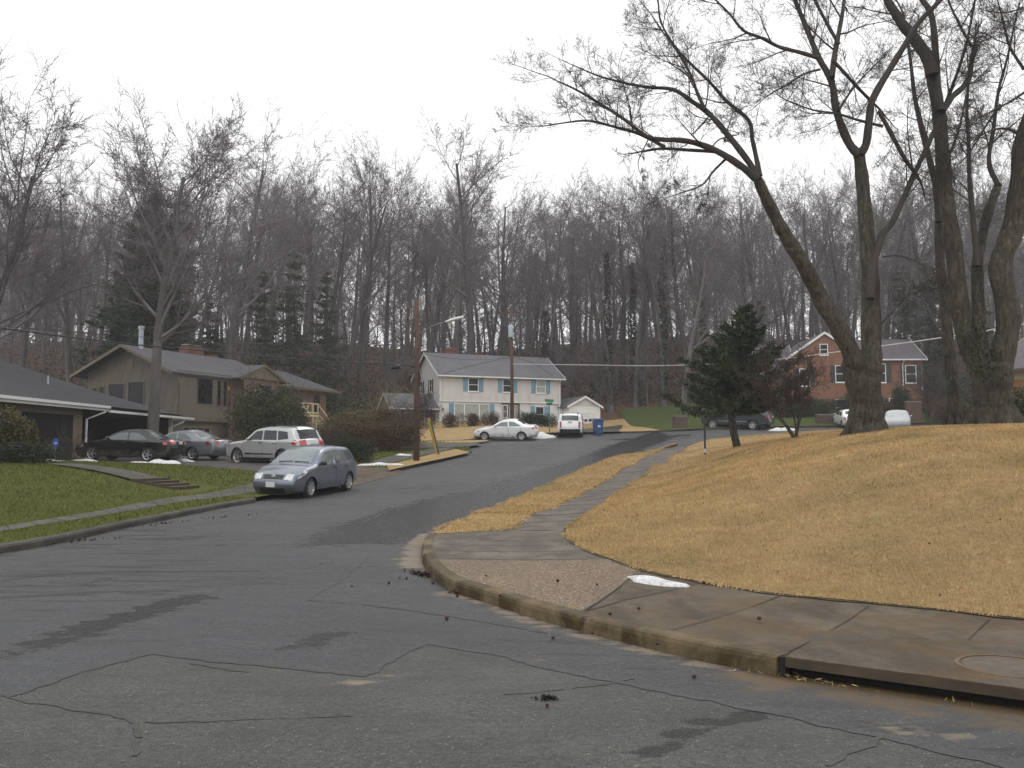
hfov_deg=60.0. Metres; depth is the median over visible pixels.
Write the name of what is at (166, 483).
garden steps
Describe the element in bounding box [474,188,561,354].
bare tree
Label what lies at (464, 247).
bare tree
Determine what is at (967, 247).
bare tree
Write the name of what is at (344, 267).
bare tree
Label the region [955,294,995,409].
hemlock
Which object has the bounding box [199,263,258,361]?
young tree
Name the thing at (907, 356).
brick house
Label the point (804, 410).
house shrub
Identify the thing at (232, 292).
young tree
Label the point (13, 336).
bare tree
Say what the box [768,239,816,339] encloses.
young tree
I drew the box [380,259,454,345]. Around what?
bare tree
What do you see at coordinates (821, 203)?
bare tree
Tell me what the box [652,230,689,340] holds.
bare tree
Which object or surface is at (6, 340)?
young tree
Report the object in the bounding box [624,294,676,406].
young tree
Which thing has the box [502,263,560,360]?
young tree
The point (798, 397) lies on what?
lawn tree
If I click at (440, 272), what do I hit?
bare tree
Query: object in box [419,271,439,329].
young tree
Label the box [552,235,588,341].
bare tree
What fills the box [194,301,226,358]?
hemlock
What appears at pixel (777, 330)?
bare tree
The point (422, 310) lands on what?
young tree
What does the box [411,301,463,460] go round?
utility pole
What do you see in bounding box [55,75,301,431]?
bare tree
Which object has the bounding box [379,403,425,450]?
dark shrub
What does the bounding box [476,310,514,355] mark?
young tree
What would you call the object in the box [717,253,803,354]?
young tree
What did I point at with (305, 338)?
young tree
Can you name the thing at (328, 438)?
bare bush
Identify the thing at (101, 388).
window
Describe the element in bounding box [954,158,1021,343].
bare tree
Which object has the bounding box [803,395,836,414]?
house shrub
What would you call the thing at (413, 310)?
young tree
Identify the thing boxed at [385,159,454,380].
bare tree
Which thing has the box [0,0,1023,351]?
sky
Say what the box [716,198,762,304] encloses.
bare tree
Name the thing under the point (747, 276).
young tree
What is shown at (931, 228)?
bare tree
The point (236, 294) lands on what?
young tree
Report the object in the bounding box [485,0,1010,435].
twin trunk tree
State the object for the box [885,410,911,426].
covered car
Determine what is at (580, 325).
young tree
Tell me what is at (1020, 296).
young tree
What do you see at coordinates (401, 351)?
young tree
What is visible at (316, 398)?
window
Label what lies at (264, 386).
window
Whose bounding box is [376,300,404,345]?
young tree
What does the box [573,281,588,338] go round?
young tree
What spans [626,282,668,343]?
young tree
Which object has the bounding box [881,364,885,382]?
window
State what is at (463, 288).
bare tree
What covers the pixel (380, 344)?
young tree
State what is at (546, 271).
bare tree
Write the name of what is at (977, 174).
bare tree
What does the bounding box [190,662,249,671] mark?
road crack
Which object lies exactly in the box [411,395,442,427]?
bare bush
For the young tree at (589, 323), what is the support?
on the ground at (616, 415)
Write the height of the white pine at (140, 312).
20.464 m
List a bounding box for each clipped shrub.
[441,412,465,427]
[458,412,481,425]
[480,410,499,425]
[516,411,537,423]
[529,411,543,424]
[536,412,557,426]
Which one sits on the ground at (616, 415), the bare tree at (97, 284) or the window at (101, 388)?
the bare tree at (97, 284)
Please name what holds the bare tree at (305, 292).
on the ground at (616, 415)
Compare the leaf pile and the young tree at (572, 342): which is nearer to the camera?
the leaf pile
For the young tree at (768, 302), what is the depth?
147.24 m
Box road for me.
[0,424,1023,767]
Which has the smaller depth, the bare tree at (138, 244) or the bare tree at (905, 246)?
the bare tree at (138, 244)
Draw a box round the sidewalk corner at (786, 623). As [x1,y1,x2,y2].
[583,571,1023,653]
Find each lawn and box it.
[0,446,469,542]
[412,395,970,440]
[566,426,1023,617]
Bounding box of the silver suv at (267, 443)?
[226,425,323,461]
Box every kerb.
[421,443,788,675]
[621,422,942,432]
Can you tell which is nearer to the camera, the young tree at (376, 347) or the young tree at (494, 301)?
the young tree at (376, 347)
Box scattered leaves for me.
[577,424,1019,596]
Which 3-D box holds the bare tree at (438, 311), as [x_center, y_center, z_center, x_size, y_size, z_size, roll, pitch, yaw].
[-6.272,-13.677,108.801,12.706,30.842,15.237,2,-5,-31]
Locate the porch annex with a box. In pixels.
[377,393,443,420]
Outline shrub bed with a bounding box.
[326,408,379,423]
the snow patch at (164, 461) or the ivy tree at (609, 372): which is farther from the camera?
the ivy tree at (609, 372)
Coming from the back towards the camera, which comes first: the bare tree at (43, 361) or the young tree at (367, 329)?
the young tree at (367, 329)
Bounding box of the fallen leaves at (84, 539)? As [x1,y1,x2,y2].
[46,532,163,545]
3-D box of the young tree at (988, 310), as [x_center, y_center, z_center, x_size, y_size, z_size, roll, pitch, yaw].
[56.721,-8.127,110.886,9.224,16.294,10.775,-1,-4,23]
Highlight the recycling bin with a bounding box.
[592,419,604,434]
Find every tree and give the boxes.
[0,39,214,347]
[0,140,127,367]
[0,140,137,383]
[0,176,85,341]
[0,177,92,361]
[0,187,83,373]
[0,228,32,325]
[0,283,20,338]
[0,295,18,362]
[0,304,55,369]
[1,173,93,341]
[1,279,29,328]
[1,284,14,327]
[3,203,44,339]
[3,230,88,347]
[6,286,48,368]
[22,182,80,319]
[31,277,86,377]
[32,183,88,327]
[46,155,139,366]
[48,246,113,368]
[50,274,99,371]
[52,227,103,330]
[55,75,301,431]
[55,199,126,338]
[57,262,92,331]
[58,260,106,342]
[73,172,133,341]
[73,234,120,341]
[73,285,108,343]
[76,151,211,357]
[76,272,107,358]
[80,169,187,273]
[81,196,132,308]
[82,261,122,339]
[103,168,190,308]
[127,161,234,328]
[133,170,211,335]
[135,166,226,284]
[162,91,361,359]
[163,176,229,342]
[165,183,204,338]
[165,300,225,353]
[172,152,297,345]
[183,272,218,342]
[196,208,254,341]
[198,221,239,342]
[199,197,247,336]
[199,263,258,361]
[203,183,280,338]
[206,261,240,330]
[207,242,268,342]
[209,256,254,324]
[210,158,308,363]
[211,295,254,357]
[212,269,252,345]
[223,297,279,365]
[225,169,320,358]
[226,162,292,271]
[227,167,336,368]
[229,196,282,342]
[233,276,279,364]
[237,124,381,372]
[240,307,284,365]
[247,317,296,370]
[250,151,334,364]
[250,152,347,376]
[250,259,312,370]
[261,183,325,275]
[266,154,386,373]
[271,211,328,333]
[271,219,351,315]
[277,194,354,356]
[278,303,328,379]
[291,265,317,336]
[293,261,341,337]
[297,128,434,399]
[298,207,348,335]
[298,254,323,324]
[301,283,318,330]
[302,212,431,331]
[303,278,329,346]
[306,253,356,348]
[308,283,369,389]
[309,316,343,385]
[314,325,356,388]
[315,238,356,328]
[315,283,347,329]
[319,212,384,341]
[320,184,387,331]
[321,273,353,329]
[325,189,384,348]
[325,218,372,307]
[329,123,435,400]
[331,294,375,389]
[340,238,399,344]
[340,295,357,341]
[340,296,381,374]
[341,226,420,348]
[347,215,431,323]
[347,297,383,355]
[356,181,415,342]
[357,162,492,386]
[362,292,398,337]
[368,286,392,346]
[368,310,411,388]
[369,326,411,392]
[371,307,421,392]
[372,376,408,413]
[373,203,507,345]
[375,228,413,343]
[376,210,423,359]
[376,257,434,348]
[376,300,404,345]
[379,178,479,348]
[379,250,433,348]
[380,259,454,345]
[384,103,528,354]
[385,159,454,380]
[385,200,443,352]
[387,277,452,374]
[389,297,420,360]
[391,272,424,349]
[396,134,537,353]
[398,224,447,349]
[399,299,443,349]
[402,251,458,345]
[406,200,471,342]
[410,280,463,352]
[411,386,437,428]
[413,257,465,351]
[414,146,506,352]
[419,237,488,346]
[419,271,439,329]
[420,203,496,351]
[427,300,480,353]
[429,165,582,355]
[429,326,452,352]
[431,212,507,351]
[432,225,499,331]
[432,303,480,352]
[435,208,506,345]
[441,302,466,348]
[442,269,494,332]
[443,214,496,350]
[443,317,488,354]
[448,200,513,351]
[452,268,509,352]
[457,195,540,347]
[459,175,570,355]
[461,272,488,328]
[473,231,536,355]
[473,288,496,353]
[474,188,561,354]
[474,265,526,355]
[476,279,513,332]
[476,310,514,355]
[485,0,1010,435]
[486,284,540,355]
[492,267,551,350]
[493,194,582,342]
[495,207,563,346]
[497,290,533,356]
[499,222,554,356]
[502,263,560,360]
[503,156,626,366]
[503,220,554,326]
[503,269,575,356]
[513,230,603,359]
[514,180,580,356]
[517,200,572,347]
[518,260,551,348]
[520,170,617,413]
[523,233,587,350]
[525,277,565,333]
[530,172,635,387]
[533,294,566,342]
[534,176,640,399]
[538,281,580,383]
[541,165,679,391]
[547,329,586,398]
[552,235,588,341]
[554,212,608,338]
[555,172,632,346]
[556,176,688,407]
[556,285,594,396]
[560,266,596,344]
[562,288,597,340]
[566,191,618,352]
[570,217,612,341]
[571,271,618,402]
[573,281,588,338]
[575,159,690,406]
[576,302,627,404]
[579,151,693,398]
[579,165,739,403]
[580,290,643,406]
[586,183,652,344]
[593,230,642,338]
[603,185,722,375]
[603,301,627,374]
[607,280,663,373]
[610,250,639,330]
[613,167,747,401]
[616,245,657,335]
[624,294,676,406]
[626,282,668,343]
[630,296,668,360]
[635,213,693,335]
[639,182,737,382]
[642,198,780,415]
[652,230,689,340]
[652,256,706,358]
[652,311,677,373]
[658,264,691,323]
[659,188,726,357]
[660,303,813,446]
[662,302,678,347]
[667,220,689,345]
[668,260,700,335]
[672,197,744,357]
[676,215,755,332]
[679,236,744,335]
[681,168,813,312]
[682,204,732,311]
[683,180,753,313]
[685,141,816,341]
[693,286,735,368]
[705,227,729,321]
[708,219,809,344]
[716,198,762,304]
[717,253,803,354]
[721,246,773,322]
[722,242,774,303]
[722,265,760,313]
[724,187,806,301]
[724,229,809,323]
[725,218,788,320]
[730,338,840,437]
[731,152,878,335]
[733,205,791,336]
[739,169,841,345]
[755,266,777,324]
[757,259,805,327]
[758,185,847,331]
[762,194,828,339]
[762,282,780,334]
[765,282,794,344]
[765,283,813,348]
[767,155,883,321]
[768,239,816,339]
[769,227,846,327]
[769,252,809,334]
[770,273,797,337]
[771,251,805,342]
[774,158,889,320]
[776,191,829,336]
[778,284,812,335]
[780,254,843,342]
[782,307,811,347]
[790,277,824,335]
[793,196,846,331]
[793,199,891,336]
[794,270,820,333]
[803,197,888,339]
[803,249,851,331]
[813,279,852,335]
[814,147,961,295]
[818,217,892,332]
[825,0,1023,424]
[825,124,998,399]
[835,247,860,319]
[839,189,913,267]
[839,250,914,339]
[839,307,859,339]
[841,248,879,329]
[843,266,859,325]
[845,138,961,339]
[845,288,860,339]
[855,160,931,335]
[855,169,993,336]
[859,268,895,324]
[873,182,957,346]
[875,173,910,332]
[881,235,933,332]
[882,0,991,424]
[883,239,932,344]
[886,252,946,335]
[888,140,1005,341]
[889,356,971,425]
[891,288,921,346]
[895,123,1010,391]
[900,248,939,351]
[914,163,978,336]
[914,273,959,398]
[917,268,995,375]
[920,207,1023,367]
[937,262,993,377]
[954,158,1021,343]
[955,135,1023,388]
[956,185,985,253]
[963,126,1023,290]
[966,164,1022,343]
[966,225,1019,296]
[974,184,1023,270]
[985,270,1023,341]
[1002,208,1023,289]
[1015,251,1023,340]
[1015,275,1023,340]
[1016,246,1022,301]
[1021,294,1023,338]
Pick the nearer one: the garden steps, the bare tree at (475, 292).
the garden steps
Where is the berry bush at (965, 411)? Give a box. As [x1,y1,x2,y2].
[940,404,972,423]
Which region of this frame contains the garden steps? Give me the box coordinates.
[130,477,199,489]
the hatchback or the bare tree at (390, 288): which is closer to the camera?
the hatchback
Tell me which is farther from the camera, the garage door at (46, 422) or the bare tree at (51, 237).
the bare tree at (51, 237)
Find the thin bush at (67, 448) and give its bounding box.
[40,422,93,460]
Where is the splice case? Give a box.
[391,364,399,369]
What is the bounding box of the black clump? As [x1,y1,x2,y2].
[531,693,559,700]
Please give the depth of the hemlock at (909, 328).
90.41 m
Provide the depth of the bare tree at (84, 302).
131.68 m
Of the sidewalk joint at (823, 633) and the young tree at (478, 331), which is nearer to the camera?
the sidewalk joint at (823, 633)
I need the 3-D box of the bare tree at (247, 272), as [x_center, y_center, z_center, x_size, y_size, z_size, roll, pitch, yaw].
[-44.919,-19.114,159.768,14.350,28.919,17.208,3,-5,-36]
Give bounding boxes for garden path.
[47,463,157,478]
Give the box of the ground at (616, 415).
[0,336,968,420]
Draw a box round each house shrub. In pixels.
[773,402,796,416]
[783,398,818,416]
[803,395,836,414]
[831,391,848,413]
[882,401,898,412]
[891,382,912,409]
[912,395,943,417]
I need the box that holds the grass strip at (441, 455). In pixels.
[387,449,468,469]
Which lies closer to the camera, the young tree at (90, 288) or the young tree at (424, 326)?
the young tree at (90, 288)
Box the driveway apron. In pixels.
[253,467,404,494]
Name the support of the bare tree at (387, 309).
on the ground at (616, 415)
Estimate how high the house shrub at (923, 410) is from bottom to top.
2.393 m
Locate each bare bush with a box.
[211,413,247,441]
[313,413,358,445]
[399,403,427,428]
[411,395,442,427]
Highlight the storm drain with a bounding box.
[779,629,1023,706]
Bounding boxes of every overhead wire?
[0,327,413,365]
[2,326,409,355]
[422,353,509,359]
[529,324,1023,365]
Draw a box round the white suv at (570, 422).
[557,412,585,436]
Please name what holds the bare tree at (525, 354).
on the ground at (616, 415)
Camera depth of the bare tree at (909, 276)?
101.93 m
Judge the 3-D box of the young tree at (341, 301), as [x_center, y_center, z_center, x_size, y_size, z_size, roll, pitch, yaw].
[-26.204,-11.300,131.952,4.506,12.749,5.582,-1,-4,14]
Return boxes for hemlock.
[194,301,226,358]
[244,267,291,373]
[269,252,326,397]
[300,272,352,413]
[882,265,945,393]
[911,281,962,396]
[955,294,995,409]
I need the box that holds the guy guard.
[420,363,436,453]
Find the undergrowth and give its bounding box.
[0,323,989,408]
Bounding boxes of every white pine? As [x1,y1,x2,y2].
[69,265,178,382]
[89,195,207,351]
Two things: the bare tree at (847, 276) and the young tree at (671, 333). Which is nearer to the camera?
the young tree at (671, 333)
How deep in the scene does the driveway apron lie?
35.33 m
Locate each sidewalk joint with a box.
[461,558,607,559]
[584,570,638,610]
[628,583,696,598]
[672,595,780,629]
[787,606,867,651]
[968,618,989,638]
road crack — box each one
[0,570,258,580]
[0,651,151,695]
[5,696,143,755]
[144,715,351,722]
[152,652,368,676]
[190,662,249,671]
[308,558,366,599]
[311,600,491,621]
[320,507,393,528]
[364,643,425,673]
[426,642,1023,767]
[489,622,558,634]
[506,677,633,693]
[825,736,887,765]
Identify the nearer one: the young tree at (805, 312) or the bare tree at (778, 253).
the bare tree at (778, 253)
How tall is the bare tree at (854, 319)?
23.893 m
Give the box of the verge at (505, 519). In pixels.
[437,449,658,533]
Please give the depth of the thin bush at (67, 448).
37.81 m
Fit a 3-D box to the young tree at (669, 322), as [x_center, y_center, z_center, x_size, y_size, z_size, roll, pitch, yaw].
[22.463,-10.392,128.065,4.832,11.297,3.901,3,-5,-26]
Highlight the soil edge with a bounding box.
[563,502,1022,618]
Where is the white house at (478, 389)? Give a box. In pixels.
[411,348,602,423]
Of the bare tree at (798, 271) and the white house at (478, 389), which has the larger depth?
the bare tree at (798, 271)
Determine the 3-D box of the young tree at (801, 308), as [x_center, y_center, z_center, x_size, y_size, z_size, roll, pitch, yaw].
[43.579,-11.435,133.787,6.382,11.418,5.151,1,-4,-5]
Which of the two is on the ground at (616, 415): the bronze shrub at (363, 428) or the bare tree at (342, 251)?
the bare tree at (342, 251)
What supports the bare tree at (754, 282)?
on the ground at (616, 415)
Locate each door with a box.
[22,411,72,458]
[182,425,210,432]
[509,405,517,418]
[582,413,594,423]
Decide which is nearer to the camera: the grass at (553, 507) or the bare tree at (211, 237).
the grass at (553, 507)
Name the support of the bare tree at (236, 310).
on the ground at (616, 415)
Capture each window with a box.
[99,386,104,393]
[108,383,124,399]
[127,381,144,404]
[197,377,212,404]
[216,380,221,405]
[222,381,227,406]
[258,384,271,398]
[313,394,320,413]
[429,379,431,392]
[454,403,488,419]
[468,378,478,391]
[502,379,509,392]
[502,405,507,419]
[535,406,543,415]
[536,380,545,393]
[819,344,828,355]
[835,365,844,382]
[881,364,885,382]
[905,365,916,383]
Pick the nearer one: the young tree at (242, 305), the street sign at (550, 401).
the street sign at (550, 401)
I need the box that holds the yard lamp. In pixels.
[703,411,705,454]
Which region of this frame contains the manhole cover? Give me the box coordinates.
[954,654,1023,677]
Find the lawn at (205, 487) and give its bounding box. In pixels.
[0,446,469,542]
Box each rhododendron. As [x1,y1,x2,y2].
[203,359,331,440]
[252,378,313,428]
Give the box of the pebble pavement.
[439,559,639,610]
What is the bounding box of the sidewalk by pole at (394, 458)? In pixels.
[357,447,450,466]
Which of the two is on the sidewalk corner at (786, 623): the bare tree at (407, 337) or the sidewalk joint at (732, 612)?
the sidewalk joint at (732, 612)
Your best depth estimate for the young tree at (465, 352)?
99.99 m
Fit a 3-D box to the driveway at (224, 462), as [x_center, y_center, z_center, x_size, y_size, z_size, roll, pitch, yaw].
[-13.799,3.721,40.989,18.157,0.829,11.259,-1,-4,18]
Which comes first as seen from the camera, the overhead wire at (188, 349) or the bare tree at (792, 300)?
the overhead wire at (188, 349)
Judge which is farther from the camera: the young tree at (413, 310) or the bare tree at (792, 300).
the bare tree at (792, 300)
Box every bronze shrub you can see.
[324,417,382,448]
[355,417,403,451]
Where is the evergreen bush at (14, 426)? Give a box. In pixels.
[0,404,40,460]
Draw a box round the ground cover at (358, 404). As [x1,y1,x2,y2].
[74,382,401,417]
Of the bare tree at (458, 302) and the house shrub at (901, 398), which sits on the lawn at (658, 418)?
the house shrub at (901, 398)
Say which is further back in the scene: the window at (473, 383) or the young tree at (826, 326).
the young tree at (826, 326)
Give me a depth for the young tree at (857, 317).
150.00 m
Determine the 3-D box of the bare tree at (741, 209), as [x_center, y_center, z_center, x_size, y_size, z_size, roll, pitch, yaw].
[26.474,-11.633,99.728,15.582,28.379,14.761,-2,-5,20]
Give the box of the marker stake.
[430,421,439,453]
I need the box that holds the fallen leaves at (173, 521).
[126,513,250,527]
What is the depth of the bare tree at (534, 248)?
146.02 m
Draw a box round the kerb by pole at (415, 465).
[396,450,471,470]
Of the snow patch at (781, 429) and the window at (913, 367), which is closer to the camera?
the snow patch at (781, 429)
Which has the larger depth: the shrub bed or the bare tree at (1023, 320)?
the bare tree at (1023, 320)
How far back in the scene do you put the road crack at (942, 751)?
6.00 m
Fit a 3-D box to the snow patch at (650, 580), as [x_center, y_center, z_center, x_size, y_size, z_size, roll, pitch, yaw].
[1.744,2.433,11.019,0.354,0.090,1.145,3,-6,-43]
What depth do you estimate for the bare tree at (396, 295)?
123.85 m
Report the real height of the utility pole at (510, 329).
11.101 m
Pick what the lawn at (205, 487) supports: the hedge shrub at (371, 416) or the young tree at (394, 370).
the hedge shrub at (371, 416)
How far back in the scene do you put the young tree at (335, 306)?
104.86 m
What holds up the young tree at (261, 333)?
on the ground at (616, 415)
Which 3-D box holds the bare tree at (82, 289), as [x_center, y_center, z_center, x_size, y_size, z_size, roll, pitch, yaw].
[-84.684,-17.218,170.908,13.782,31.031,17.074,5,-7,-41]
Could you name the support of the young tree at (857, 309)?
on the ground at (616, 415)
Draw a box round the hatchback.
[253,445,356,497]
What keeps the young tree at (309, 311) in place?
on the ground at (616, 415)
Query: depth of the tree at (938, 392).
61.73 m
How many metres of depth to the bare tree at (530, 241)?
116.89 m
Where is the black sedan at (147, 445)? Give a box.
[75,429,185,461]
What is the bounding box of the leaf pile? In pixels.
[404,568,432,579]
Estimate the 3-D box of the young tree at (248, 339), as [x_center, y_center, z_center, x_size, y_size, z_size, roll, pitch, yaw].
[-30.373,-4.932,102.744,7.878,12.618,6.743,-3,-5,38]
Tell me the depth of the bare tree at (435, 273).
182.36 m
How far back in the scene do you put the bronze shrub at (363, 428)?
47.83 m
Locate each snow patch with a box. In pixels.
[73,459,95,460]
[148,459,180,463]
[175,459,194,461]
[357,462,402,465]
[526,432,555,438]
[627,575,688,586]
[768,427,794,430]
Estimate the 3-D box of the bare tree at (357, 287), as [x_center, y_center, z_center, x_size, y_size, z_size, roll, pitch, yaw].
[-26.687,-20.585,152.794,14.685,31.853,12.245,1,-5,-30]
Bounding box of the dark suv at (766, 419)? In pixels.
[701,410,774,429]
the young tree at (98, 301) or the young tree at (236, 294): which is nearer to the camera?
the young tree at (98, 301)
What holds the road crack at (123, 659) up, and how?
on the road
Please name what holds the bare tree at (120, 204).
on the ground at (616, 415)
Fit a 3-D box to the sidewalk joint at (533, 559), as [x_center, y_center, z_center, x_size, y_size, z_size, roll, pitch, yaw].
[0.154,2.551,12.951,2.528,0.024,0.029,0,-4,1]
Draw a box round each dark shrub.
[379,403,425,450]
[1012,384,1023,417]
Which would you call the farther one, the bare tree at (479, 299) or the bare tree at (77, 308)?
the bare tree at (479, 299)
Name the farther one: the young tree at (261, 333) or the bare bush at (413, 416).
the young tree at (261, 333)
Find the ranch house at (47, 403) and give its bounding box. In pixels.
[0,360,194,458]
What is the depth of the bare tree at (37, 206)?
152.97 m
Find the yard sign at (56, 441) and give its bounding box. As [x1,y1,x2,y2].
[52,439,58,462]
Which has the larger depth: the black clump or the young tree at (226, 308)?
the young tree at (226, 308)
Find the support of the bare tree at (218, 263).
on the ground at (616, 415)
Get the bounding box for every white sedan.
[473,418,538,440]
[833,409,848,427]
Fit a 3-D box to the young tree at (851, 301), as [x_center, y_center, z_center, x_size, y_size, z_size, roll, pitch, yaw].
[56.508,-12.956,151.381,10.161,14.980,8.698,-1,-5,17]
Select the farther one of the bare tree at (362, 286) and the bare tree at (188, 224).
the bare tree at (362, 286)
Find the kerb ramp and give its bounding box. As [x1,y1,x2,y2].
[432,530,606,559]
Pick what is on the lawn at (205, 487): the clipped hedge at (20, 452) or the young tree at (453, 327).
the clipped hedge at (20, 452)
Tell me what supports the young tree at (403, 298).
on the ground at (616, 415)
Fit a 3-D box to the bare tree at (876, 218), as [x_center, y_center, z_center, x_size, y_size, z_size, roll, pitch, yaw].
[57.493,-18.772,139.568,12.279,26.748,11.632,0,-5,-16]
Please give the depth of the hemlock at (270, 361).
84.33 m
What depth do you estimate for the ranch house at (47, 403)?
44.09 m
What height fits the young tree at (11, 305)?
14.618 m
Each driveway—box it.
[63,456,269,470]
[372,442,478,447]
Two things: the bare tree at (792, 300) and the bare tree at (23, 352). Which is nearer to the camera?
the bare tree at (23, 352)
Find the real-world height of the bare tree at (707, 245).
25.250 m
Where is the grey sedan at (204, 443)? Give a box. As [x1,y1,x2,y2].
[165,430,231,459]
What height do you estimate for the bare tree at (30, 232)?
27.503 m
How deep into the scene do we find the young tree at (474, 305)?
142.32 m
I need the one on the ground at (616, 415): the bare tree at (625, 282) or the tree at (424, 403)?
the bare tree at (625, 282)
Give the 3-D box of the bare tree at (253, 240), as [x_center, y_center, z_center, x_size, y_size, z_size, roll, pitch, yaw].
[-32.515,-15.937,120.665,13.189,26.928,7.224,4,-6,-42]
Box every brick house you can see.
[752,332,927,409]
[1012,338,1023,418]
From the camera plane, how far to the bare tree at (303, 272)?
155.25 m
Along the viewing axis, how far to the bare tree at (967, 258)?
87.08 m
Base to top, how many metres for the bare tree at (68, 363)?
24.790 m
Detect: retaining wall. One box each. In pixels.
[672,416,687,427]
[814,414,833,423]
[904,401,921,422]
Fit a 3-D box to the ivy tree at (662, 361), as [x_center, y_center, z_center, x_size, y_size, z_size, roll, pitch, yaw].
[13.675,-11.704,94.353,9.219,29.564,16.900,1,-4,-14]
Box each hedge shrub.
[316,411,379,444]
[349,407,395,428]
[374,387,429,444]
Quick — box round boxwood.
[331,434,376,462]
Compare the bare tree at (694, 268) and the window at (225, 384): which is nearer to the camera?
the window at (225, 384)
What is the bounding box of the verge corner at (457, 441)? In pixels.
[421,440,487,442]
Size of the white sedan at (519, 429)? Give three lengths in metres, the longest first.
4.681 x 2.022 x 1.490 m
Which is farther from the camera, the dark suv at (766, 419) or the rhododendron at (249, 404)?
the dark suv at (766, 419)
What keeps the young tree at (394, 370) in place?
on the ground at (616, 415)
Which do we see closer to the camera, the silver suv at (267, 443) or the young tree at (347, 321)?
the silver suv at (267, 443)
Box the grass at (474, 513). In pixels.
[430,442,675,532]
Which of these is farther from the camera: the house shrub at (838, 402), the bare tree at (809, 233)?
the bare tree at (809, 233)
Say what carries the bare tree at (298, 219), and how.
on the ground at (616, 415)
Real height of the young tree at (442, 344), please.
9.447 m
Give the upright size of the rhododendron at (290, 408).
4.481 m
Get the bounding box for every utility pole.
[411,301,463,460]
[504,307,518,417]
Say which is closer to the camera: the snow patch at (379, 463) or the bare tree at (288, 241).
the snow patch at (379, 463)
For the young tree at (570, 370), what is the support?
on the ground at (616, 415)
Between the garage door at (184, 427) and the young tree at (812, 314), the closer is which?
the garage door at (184, 427)
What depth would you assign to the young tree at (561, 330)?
129.75 m
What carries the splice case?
hanging from the overhead wire at (188, 349)
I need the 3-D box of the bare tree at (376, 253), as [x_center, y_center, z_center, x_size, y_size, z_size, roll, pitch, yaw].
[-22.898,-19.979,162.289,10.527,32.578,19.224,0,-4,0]
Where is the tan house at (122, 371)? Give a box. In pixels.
[70,326,340,440]
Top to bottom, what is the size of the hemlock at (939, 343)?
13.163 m
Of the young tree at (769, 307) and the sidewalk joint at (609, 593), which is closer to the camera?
the sidewalk joint at (609, 593)
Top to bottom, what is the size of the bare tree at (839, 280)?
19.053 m
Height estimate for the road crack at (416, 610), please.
0.037 m
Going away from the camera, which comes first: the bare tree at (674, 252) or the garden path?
the garden path
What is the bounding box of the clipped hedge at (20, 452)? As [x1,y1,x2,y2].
[0,439,65,463]
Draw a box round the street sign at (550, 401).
[545,399,553,434]
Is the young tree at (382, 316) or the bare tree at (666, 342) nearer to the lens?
the bare tree at (666, 342)
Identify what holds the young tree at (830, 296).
on the ground at (616, 415)
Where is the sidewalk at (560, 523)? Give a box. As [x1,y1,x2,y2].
[511,447,685,530]
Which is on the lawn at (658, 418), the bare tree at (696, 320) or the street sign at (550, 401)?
the bare tree at (696, 320)
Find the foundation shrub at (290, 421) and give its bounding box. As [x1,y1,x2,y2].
[273,412,311,426]
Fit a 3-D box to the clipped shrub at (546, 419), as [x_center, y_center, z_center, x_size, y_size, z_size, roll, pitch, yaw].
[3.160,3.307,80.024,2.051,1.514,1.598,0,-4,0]
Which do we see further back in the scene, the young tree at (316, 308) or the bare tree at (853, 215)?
the young tree at (316, 308)
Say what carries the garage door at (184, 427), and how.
in the tan house at (122, 371)
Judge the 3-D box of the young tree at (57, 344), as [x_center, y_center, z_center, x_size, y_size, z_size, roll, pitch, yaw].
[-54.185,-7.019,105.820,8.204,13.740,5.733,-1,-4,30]
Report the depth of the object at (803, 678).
6.74 m
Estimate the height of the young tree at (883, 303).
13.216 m
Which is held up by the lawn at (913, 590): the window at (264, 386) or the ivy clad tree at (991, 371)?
the ivy clad tree at (991, 371)
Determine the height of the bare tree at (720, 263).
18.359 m
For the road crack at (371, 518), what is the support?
on the road
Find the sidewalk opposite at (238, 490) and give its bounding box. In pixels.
[0,483,255,531]

